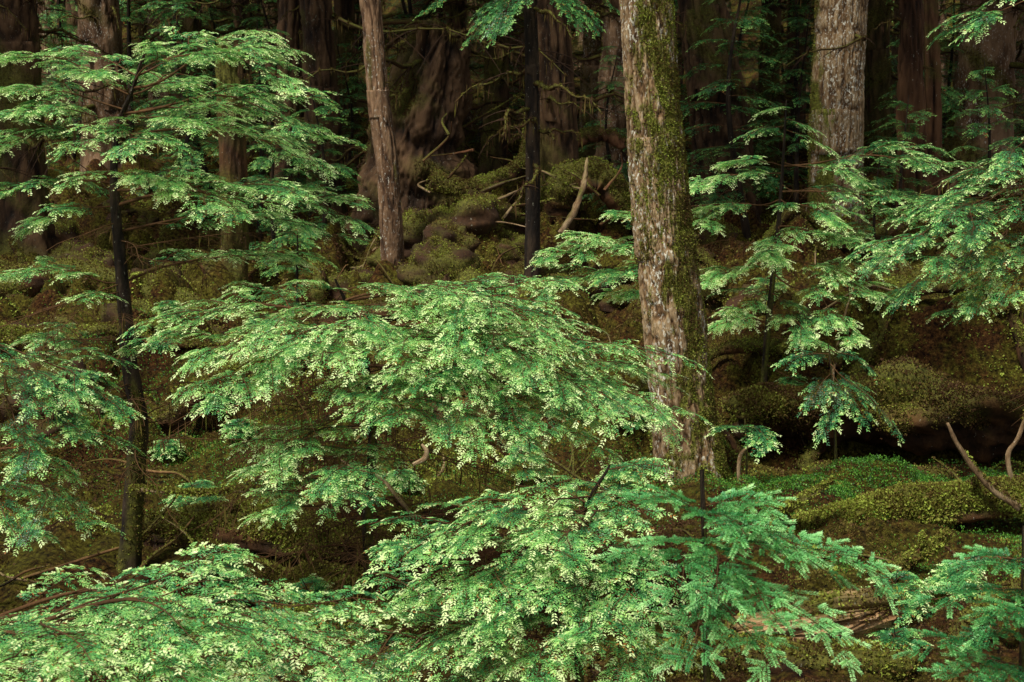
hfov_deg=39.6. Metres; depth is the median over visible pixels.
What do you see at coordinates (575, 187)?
dead branch
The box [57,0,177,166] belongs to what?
hemlock sapling
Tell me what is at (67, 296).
mossy root
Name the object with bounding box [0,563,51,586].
fallen stick
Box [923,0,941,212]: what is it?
dead tree snag
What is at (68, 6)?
hemlock tree
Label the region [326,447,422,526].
fallen stick
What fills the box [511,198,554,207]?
dead branch
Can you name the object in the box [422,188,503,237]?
mossy boulder
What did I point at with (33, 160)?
hemlock tree
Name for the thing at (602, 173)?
mossy boulder
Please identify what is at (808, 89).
hemlock tree
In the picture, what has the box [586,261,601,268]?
mossy boulder
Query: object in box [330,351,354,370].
mossy boulder
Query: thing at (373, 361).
mossy root
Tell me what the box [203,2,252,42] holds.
hemlock sapling
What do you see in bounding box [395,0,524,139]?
hemlock tree
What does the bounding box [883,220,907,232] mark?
mossy boulder
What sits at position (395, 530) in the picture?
fallen stick
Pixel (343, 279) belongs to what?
mossy boulder
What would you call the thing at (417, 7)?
hemlock tree
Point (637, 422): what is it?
hemlock seedling
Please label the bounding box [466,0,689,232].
hemlock tree
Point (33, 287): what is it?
mossy log
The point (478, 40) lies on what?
hemlock tree
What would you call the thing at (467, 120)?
hemlock tree
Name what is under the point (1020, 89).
hemlock tree
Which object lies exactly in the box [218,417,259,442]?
hemlock seedling
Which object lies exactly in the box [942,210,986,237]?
mossy boulder
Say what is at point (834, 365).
fallen stick
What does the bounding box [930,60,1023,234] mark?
hemlock sapling
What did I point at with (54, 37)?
hemlock sapling
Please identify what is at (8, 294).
mossy root
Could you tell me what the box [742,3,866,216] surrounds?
hemlock sapling
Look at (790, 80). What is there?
hemlock tree
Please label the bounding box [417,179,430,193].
dead branch
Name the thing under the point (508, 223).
dead branch
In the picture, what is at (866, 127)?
hemlock tree
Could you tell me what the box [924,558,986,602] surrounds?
hemlock seedling
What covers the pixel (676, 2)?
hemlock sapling
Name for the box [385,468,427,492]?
hemlock seedling
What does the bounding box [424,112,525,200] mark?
mossy root
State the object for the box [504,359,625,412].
mossy root
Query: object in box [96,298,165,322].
mossy boulder
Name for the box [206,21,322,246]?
hemlock sapling
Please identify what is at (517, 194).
dead branch
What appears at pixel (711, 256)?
mossy boulder
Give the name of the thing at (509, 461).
hemlock seedling
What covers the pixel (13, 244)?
mossy root
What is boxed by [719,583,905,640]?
broken log
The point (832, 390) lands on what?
hemlock sapling
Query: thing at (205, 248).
mossy root
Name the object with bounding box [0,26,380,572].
hemlock sapling
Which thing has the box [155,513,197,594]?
fallen stick
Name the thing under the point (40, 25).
hemlock tree
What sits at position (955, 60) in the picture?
hemlock tree
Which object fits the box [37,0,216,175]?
hemlock tree
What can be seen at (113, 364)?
fallen stick
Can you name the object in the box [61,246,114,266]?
mossy boulder
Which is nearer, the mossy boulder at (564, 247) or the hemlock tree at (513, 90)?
the mossy boulder at (564, 247)
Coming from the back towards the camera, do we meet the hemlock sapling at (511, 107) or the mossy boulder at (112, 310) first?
the hemlock sapling at (511, 107)
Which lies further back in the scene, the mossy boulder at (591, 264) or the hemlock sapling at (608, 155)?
the hemlock sapling at (608, 155)
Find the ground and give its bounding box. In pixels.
[0,0,1023,681]
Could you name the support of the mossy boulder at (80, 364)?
on the ground
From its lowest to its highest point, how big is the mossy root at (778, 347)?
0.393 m
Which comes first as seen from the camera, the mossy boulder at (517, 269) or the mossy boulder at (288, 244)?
the mossy boulder at (517, 269)
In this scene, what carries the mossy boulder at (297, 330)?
on the ground
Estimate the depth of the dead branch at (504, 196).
18.28 m
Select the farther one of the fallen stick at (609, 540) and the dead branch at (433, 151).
the dead branch at (433, 151)
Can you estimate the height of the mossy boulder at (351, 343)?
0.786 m
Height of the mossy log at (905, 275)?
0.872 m
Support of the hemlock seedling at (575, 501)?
on the ground
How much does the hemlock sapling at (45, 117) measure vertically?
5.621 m
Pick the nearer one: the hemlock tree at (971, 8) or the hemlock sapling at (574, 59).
the hemlock tree at (971, 8)
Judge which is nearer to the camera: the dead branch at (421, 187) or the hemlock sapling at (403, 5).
the dead branch at (421, 187)
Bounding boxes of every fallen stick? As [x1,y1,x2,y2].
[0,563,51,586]
[0,569,51,585]
[21,484,184,578]
[60,458,196,487]
[77,515,194,619]
[96,411,115,436]
[110,314,142,368]
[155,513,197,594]
[228,559,448,607]
[244,400,307,412]
[245,265,345,311]
[310,373,410,416]
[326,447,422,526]
[332,237,377,274]
[346,402,412,429]
[354,395,413,440]
[355,556,375,658]
[358,257,406,294]
[371,635,424,679]
[389,529,484,565]
[401,533,439,601]
[434,452,445,477]
[479,481,630,543]
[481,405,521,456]
[491,245,523,272]
[518,427,573,492]
[536,436,628,508]
[558,398,574,486]
[561,452,593,489]
[645,527,701,606]
[776,551,889,560]
[822,284,893,309]
[832,256,892,381]
[908,585,978,592]
[933,456,959,479]
[945,544,1004,559]
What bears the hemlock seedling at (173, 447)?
on the ground
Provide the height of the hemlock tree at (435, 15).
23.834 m
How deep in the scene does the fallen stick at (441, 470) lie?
10.43 m
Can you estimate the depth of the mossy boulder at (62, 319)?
14.55 m
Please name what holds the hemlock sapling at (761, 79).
on the ground
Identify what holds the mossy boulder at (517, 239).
on the ground
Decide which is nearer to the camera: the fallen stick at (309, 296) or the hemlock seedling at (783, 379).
the hemlock seedling at (783, 379)
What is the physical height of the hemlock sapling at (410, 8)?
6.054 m
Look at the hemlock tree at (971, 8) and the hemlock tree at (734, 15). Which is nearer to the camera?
the hemlock tree at (971, 8)
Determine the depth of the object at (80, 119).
28.38 m
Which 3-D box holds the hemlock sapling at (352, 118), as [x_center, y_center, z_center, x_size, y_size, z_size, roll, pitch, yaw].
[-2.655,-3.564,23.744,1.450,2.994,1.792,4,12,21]
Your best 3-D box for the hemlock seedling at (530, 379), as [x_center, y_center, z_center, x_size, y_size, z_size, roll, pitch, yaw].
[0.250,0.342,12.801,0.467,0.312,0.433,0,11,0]
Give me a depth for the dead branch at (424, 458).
6.00 m
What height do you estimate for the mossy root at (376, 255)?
0.761 m
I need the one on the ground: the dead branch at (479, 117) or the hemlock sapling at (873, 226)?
the hemlock sapling at (873, 226)
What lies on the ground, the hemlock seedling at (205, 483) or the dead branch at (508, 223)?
the hemlock seedling at (205, 483)
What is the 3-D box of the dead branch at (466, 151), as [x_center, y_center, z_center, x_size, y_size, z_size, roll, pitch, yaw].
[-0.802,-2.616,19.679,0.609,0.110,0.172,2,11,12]
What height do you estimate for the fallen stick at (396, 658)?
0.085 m
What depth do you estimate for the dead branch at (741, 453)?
9.94 m
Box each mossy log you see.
[0,257,200,312]
[0,317,162,357]
[142,496,466,570]
[147,350,306,433]
[164,596,472,652]
[289,294,484,332]
[571,629,930,681]
[717,355,1023,463]
[766,473,1023,535]
[863,263,1023,341]
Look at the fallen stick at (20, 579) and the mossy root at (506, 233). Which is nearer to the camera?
the fallen stick at (20, 579)
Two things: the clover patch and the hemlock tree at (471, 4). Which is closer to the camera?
the clover patch
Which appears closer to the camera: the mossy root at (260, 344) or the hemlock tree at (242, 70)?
the mossy root at (260, 344)
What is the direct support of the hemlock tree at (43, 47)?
on the ground
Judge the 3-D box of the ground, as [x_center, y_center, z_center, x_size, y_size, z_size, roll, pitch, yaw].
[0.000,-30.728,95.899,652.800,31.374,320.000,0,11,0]
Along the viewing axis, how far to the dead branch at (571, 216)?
18.32 m
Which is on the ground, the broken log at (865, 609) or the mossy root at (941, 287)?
the mossy root at (941, 287)
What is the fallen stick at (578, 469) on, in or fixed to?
on the ground
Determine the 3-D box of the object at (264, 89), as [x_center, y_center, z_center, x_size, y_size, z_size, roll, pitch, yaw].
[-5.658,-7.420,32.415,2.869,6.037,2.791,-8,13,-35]
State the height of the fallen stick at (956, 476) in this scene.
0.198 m
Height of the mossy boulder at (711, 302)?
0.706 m
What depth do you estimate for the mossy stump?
19.82 m
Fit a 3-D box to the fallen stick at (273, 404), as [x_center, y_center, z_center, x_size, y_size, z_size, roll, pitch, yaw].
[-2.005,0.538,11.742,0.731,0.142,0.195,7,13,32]
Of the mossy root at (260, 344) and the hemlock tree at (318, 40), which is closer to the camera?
the mossy root at (260, 344)
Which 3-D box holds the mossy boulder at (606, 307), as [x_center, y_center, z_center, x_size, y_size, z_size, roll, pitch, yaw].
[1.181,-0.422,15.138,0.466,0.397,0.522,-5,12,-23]
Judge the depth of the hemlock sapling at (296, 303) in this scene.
15.57 m
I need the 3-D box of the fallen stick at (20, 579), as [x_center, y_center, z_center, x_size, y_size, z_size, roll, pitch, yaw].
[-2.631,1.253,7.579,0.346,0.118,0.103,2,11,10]
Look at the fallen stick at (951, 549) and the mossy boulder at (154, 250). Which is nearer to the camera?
the fallen stick at (951, 549)
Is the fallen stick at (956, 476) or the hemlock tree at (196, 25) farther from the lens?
the hemlock tree at (196, 25)
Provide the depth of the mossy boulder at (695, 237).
16.25 m
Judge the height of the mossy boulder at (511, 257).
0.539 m
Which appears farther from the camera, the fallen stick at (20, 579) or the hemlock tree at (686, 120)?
the hemlock tree at (686, 120)
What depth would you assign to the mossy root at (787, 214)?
17.40 m
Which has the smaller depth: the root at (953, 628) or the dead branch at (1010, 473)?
the root at (953, 628)
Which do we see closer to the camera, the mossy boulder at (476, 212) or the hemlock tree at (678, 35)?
the mossy boulder at (476, 212)
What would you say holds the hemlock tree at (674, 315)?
on the ground
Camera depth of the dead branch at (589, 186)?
18.81 m
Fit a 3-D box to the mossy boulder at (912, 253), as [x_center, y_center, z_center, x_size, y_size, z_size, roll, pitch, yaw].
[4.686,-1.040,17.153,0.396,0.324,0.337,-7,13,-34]
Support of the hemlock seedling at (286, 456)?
on the ground
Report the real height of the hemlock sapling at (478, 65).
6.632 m
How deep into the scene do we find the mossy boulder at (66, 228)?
19.58 m
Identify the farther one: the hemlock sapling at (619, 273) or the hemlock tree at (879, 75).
the hemlock tree at (879, 75)
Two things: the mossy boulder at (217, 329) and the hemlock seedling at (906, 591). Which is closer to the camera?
the hemlock seedling at (906, 591)
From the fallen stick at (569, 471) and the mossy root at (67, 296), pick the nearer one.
the fallen stick at (569, 471)
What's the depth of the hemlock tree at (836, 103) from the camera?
18.48 m
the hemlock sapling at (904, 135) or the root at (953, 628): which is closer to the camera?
the root at (953, 628)
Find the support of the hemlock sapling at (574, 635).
on the ground
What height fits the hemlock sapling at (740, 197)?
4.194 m
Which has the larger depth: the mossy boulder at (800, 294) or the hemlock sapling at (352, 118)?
the hemlock sapling at (352, 118)
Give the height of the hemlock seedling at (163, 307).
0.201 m
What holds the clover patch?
on the ground
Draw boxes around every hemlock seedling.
[26,329,67,350]
[53,392,92,419]
[148,439,187,460]
[151,300,184,319]
[160,477,228,510]
[195,552,256,594]
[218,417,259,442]
[242,314,283,338]
[264,444,307,468]
[278,573,338,604]
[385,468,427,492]
[491,442,559,484]
[519,367,540,389]
[540,394,593,421]
[552,477,623,519]
[592,460,649,498]
[604,395,650,435]
[745,271,789,308]
[774,373,809,385]
[861,567,937,628]
[864,625,933,668]
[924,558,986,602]
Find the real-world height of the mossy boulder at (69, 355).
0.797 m
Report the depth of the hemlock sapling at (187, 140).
23.67 m
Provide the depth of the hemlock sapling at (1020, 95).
24.90 m
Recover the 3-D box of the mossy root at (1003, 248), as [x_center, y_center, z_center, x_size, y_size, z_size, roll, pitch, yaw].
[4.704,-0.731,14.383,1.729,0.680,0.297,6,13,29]
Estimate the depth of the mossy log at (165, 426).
11.95 m
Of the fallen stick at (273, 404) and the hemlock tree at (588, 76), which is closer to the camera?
the fallen stick at (273, 404)
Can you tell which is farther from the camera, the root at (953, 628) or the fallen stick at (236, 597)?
the fallen stick at (236, 597)
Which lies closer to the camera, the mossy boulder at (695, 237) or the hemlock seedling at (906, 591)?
the hemlock seedling at (906, 591)
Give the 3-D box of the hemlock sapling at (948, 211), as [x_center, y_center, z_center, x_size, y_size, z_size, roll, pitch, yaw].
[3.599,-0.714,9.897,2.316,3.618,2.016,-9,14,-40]
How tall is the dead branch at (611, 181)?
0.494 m
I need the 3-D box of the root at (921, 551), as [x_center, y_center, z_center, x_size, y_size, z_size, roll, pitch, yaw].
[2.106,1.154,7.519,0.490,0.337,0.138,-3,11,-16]
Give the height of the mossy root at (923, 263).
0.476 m
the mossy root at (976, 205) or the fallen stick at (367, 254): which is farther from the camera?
the mossy root at (976, 205)
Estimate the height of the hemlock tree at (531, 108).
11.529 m
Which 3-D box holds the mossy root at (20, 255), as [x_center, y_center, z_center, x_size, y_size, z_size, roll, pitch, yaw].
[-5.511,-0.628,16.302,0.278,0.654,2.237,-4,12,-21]
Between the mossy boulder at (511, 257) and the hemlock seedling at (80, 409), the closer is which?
the hemlock seedling at (80, 409)
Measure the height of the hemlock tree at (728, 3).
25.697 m
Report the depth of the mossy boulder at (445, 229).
15.90 m
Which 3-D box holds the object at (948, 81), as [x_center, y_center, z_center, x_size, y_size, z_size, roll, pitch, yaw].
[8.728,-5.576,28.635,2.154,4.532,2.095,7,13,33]
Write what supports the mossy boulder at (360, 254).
on the ground
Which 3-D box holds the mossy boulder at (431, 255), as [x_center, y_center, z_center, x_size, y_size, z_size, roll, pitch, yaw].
[-0.815,-0.773,15.622,0.963,0.789,0.819,-3,11,-13]
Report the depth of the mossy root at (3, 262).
16.91 m
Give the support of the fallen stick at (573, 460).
on the ground
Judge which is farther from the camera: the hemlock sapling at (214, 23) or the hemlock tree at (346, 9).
the hemlock sapling at (214, 23)
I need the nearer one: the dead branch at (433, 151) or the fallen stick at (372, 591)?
the fallen stick at (372, 591)
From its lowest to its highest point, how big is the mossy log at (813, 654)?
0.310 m
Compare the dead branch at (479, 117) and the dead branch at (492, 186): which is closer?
the dead branch at (492, 186)
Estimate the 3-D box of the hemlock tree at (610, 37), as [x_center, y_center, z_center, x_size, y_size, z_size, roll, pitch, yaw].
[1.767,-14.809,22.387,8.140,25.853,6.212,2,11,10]
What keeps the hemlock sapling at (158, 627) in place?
on the ground
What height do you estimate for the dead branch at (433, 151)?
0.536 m
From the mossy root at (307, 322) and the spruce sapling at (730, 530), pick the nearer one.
the spruce sapling at (730, 530)
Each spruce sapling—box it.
[590,469,899,681]
[891,525,1023,681]
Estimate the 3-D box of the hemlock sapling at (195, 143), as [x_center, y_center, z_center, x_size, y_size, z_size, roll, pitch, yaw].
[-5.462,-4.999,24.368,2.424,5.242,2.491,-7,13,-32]
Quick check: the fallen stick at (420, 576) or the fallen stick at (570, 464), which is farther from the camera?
the fallen stick at (570, 464)
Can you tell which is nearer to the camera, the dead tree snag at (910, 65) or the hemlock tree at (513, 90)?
the dead tree snag at (910, 65)
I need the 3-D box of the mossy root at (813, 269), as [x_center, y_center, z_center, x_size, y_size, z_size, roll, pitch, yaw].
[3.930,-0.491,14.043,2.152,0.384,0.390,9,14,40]
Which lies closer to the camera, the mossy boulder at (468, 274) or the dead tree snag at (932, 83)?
the mossy boulder at (468, 274)
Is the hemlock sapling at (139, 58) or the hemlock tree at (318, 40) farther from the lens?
the hemlock sapling at (139, 58)
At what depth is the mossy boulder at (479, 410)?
11.37 m
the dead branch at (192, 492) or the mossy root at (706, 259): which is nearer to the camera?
the dead branch at (192, 492)
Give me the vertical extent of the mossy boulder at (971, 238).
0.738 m
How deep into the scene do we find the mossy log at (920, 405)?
11.48 m
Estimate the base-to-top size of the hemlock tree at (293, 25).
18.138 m
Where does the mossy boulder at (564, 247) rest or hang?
on the ground
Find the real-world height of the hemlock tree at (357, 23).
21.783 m
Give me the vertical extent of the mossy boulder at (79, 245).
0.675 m
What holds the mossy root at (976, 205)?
on the ground
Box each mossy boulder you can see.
[0,346,97,384]
[0,355,107,417]
[0,376,20,429]
[11,312,80,327]
[22,398,77,438]
[47,240,113,259]
[53,216,83,244]
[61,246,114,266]
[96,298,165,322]
[100,196,137,221]
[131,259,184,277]
[132,244,174,269]
[199,217,262,249]
[206,320,228,339]
[222,316,309,358]
[282,237,304,247]
[326,266,373,302]
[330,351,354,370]
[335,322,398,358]
[337,235,347,247]
[354,251,363,263]
[371,207,431,261]
[396,235,482,293]
[415,266,488,302]
[420,217,481,252]
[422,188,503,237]
[425,380,523,437]
[497,200,524,235]
[497,238,523,266]
[501,259,569,294]
[508,233,524,252]
[540,156,630,225]
[558,233,581,252]
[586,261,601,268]
[598,284,637,312]
[620,392,649,419]
[632,229,701,264]
[696,220,740,243]
[698,247,715,263]
[698,263,733,312]
[793,290,807,301]
[799,309,817,323]
[836,220,890,264]
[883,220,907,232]
[892,242,917,262]
[941,228,1009,253]
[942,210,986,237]
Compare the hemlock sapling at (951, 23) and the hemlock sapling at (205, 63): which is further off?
the hemlock sapling at (951, 23)
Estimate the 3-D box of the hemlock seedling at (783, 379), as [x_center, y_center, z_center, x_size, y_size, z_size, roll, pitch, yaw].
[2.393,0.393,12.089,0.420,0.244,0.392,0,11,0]
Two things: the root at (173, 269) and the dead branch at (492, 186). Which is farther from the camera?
the dead branch at (492, 186)
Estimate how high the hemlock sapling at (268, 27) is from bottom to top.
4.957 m
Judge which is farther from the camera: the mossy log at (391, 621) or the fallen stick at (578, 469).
the fallen stick at (578, 469)
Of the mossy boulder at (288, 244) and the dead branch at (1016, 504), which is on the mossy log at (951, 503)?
the dead branch at (1016, 504)
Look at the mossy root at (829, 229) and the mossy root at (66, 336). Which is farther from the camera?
the mossy root at (829, 229)
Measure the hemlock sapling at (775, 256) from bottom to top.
2.626 m
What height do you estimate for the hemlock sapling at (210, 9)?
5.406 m
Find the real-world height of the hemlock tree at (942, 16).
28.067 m
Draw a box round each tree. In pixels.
[0,0,161,255]
[0,5,50,202]
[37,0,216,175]
[38,0,145,120]
[43,0,162,119]
[119,0,219,98]
[120,0,277,193]
[122,0,212,133]
[133,0,332,156]
[152,0,383,202]
[214,0,271,47]
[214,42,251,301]
[216,0,277,70]
[235,0,476,169]
[245,0,347,227]
[354,0,399,111]
[359,0,403,265]
[361,0,483,137]
[362,0,482,99]
[362,0,587,175]
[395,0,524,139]
[415,0,621,282]
[428,2,484,38]
[436,0,483,30]
[466,0,582,136]
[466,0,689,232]
[471,17,484,71]
[507,0,691,205]
[571,0,602,69]
[572,0,602,158]
[574,2,802,182]
[619,0,730,481]
[623,0,786,223]
[673,0,813,165]
[674,0,725,105]
[725,0,760,17]
[727,9,758,57]
[742,0,814,92]
[747,0,813,142]
[779,0,874,230]
[780,0,957,134]
[781,0,947,130]
[782,0,958,182]
[891,0,959,103]
[938,0,1023,216]
[939,0,1023,194]
[940,0,961,128]
[948,0,1023,153]
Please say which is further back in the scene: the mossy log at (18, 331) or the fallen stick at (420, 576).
the mossy log at (18, 331)
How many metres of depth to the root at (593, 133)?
21.71 m
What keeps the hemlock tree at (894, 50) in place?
on the ground
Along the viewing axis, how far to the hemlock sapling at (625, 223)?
20.92 m
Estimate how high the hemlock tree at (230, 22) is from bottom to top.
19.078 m
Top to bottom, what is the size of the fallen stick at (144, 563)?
0.234 m
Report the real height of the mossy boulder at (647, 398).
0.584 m
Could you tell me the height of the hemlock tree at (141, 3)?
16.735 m
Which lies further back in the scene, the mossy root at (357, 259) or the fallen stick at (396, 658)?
the mossy root at (357, 259)
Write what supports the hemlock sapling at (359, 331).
on the ground
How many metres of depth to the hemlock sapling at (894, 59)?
28.45 m
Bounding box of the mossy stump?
[273,15,602,254]
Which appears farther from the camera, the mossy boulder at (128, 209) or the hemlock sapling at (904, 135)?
the mossy boulder at (128, 209)
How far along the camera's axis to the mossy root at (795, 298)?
12.94 m
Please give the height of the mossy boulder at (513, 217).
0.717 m
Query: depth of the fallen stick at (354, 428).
11.04 m
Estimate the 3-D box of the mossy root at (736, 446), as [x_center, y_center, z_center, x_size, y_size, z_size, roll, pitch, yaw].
[2.450,0.950,11.026,2.260,0.604,0.292,11,15,43]
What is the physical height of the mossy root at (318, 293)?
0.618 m
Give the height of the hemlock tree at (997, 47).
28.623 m
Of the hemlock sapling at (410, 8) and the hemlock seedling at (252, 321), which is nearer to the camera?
the hemlock seedling at (252, 321)
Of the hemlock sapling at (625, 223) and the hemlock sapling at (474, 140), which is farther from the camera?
the hemlock sapling at (474, 140)
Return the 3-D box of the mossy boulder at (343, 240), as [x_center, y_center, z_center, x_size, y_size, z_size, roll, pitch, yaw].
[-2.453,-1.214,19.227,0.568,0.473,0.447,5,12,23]
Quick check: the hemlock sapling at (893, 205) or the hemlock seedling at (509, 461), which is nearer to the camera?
the hemlock seedling at (509, 461)
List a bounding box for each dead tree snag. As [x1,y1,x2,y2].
[874,0,936,220]
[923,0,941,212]
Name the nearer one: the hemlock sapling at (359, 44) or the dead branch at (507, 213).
the dead branch at (507, 213)
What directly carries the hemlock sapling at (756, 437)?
on the ground
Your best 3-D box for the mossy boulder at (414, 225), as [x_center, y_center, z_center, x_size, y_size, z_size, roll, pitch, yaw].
[-1.282,-1.283,18.082,1.055,0.899,1.183,0,11,1]
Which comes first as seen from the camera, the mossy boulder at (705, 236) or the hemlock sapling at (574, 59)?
the mossy boulder at (705, 236)
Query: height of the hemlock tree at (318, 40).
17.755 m
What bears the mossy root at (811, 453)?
on the ground
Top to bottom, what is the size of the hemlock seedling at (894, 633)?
0.190 m
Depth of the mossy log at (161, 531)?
8.02 m
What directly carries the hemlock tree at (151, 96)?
on the ground
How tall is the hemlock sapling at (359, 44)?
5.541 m
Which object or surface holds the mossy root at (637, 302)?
on the ground
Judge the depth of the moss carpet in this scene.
10.04 m
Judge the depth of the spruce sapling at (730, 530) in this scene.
4.95 m
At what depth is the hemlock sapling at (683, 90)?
25.26 m
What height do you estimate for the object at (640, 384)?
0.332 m
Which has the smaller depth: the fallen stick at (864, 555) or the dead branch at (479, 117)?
the fallen stick at (864, 555)
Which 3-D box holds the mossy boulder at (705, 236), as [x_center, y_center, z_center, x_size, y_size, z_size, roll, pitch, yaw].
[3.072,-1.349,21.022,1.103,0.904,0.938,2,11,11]
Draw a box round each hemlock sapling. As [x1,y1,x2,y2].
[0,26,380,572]
[0,343,147,556]
[0,541,408,681]
[37,2,120,197]
[38,0,73,113]
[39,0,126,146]
[40,33,77,158]
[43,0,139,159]
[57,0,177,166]
[110,272,715,636]
[121,1,213,124]
[123,0,268,193]
[123,13,217,96]
[130,0,257,201]
[142,0,266,155]
[200,0,307,199]
[202,10,219,44]
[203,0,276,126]
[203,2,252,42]
[204,457,702,681]
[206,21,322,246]
[246,117,319,276]
[247,213,337,317]
[264,80,370,253]
[265,121,334,230]
[331,0,396,98]
[335,38,368,204]
[340,0,436,152]
[381,0,433,27]
[387,0,483,116]
[465,0,524,141]
[468,36,524,156]
[475,29,579,108]
[525,210,639,308]
[570,0,601,129]
[578,38,627,200]
[591,163,631,230]
[673,0,690,152]
[675,1,685,79]
[680,0,793,239]
[689,100,986,384]
[705,419,781,478]
[726,0,806,185]
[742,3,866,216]
[749,0,814,180]
[752,9,786,78]
[771,344,904,464]
[781,0,898,88]
[823,159,920,261]
[843,0,1023,423]
[857,95,941,221]
[863,0,965,214]
[889,0,1023,199]
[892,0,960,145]
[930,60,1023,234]
[942,19,1023,155]
[945,3,958,50]
[1014,69,1023,158]
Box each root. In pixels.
[0,258,16,265]
[0,322,213,366]
[0,328,77,370]
[5,288,21,296]
[6,236,28,262]
[14,247,34,300]
[61,287,247,315]
[175,245,213,266]
[179,248,215,273]
[240,339,282,402]
[281,249,360,270]
[281,256,327,304]
[302,317,333,363]
[357,347,444,397]
[363,202,448,269]
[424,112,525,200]
[502,228,542,249]
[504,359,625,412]
[506,255,636,303]
[578,125,626,148]
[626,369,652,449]
[631,295,640,313]
[696,244,724,268]
[709,335,854,369]
[716,409,962,481]
[717,278,792,321]
[757,205,823,249]
[764,288,804,316]
[790,285,918,469]
[806,264,823,275]
[814,223,839,234]
[814,277,1023,323]
[875,525,953,581]
[915,259,930,267]
[934,574,1020,645]
[940,200,995,220]
[959,268,1023,370]
[980,237,1023,258]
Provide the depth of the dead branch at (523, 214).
19.19 m
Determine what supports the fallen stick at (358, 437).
on the ground
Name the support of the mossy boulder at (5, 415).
on the ground
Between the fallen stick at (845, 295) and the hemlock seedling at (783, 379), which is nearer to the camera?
the hemlock seedling at (783, 379)
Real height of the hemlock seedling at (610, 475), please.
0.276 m
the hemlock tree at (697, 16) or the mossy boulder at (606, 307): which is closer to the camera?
the mossy boulder at (606, 307)
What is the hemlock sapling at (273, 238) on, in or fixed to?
on the ground
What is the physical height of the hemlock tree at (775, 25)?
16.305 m
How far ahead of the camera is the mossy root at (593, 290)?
15.51 m
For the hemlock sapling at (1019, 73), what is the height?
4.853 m
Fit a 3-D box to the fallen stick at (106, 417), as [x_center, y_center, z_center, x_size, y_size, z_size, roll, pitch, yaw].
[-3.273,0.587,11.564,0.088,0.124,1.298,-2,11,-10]
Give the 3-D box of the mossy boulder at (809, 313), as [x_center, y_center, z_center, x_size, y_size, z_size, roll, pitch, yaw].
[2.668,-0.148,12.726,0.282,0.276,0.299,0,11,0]
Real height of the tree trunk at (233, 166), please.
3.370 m
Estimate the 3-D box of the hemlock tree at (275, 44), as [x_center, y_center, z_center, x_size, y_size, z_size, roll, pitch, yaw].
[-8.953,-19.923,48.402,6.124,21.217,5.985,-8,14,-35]
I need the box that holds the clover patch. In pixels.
[0,264,1023,646]
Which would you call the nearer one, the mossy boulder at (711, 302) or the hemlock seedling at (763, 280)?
the hemlock seedling at (763, 280)
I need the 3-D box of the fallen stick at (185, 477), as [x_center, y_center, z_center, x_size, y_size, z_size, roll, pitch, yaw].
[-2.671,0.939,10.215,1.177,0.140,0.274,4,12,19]
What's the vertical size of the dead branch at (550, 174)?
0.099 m
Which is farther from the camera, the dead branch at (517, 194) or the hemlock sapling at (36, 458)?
the dead branch at (517, 194)
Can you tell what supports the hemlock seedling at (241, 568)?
on the ground
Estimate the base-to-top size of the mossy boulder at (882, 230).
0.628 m
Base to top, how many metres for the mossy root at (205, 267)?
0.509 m
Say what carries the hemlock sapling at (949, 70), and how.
on the ground
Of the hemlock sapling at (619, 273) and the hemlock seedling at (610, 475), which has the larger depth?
the hemlock sapling at (619, 273)
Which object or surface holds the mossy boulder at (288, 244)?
on the ground
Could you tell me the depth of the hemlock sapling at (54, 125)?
22.05 m
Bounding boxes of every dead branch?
[128,479,301,497]
[412,443,428,465]
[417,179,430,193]
[422,121,451,161]
[431,148,473,155]
[441,113,449,135]
[446,153,467,178]
[462,90,522,127]
[480,175,525,191]
[495,221,524,226]
[496,187,525,200]
[502,195,522,219]
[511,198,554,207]
[515,183,549,196]
[520,213,597,220]
[523,168,556,177]
[548,162,599,196]
[558,157,587,233]
[570,183,579,189]
[599,210,630,225]
[603,155,622,190]
[737,439,766,480]
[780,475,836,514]
[946,422,1023,511]
[1005,410,1023,479]
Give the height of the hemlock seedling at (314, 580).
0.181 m
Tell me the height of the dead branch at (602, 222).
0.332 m
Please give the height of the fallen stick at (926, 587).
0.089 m
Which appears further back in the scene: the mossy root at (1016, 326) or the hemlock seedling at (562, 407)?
the mossy root at (1016, 326)
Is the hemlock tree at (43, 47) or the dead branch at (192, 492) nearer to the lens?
the dead branch at (192, 492)
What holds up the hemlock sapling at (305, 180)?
on the ground
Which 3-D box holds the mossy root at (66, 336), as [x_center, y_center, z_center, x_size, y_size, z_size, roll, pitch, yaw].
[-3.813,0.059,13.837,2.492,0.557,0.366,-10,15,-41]
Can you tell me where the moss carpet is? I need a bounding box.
[0,148,1023,681]
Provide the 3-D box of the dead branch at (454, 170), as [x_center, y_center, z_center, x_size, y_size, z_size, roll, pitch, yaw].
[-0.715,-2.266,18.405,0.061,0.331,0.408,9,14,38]
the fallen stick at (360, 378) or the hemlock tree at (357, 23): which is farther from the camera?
the hemlock tree at (357, 23)
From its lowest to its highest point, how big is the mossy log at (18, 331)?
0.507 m
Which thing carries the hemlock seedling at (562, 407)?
on the ground
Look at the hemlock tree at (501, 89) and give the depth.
26.58 m
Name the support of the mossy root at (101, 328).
on the ground
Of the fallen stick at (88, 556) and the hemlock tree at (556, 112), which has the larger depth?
the hemlock tree at (556, 112)

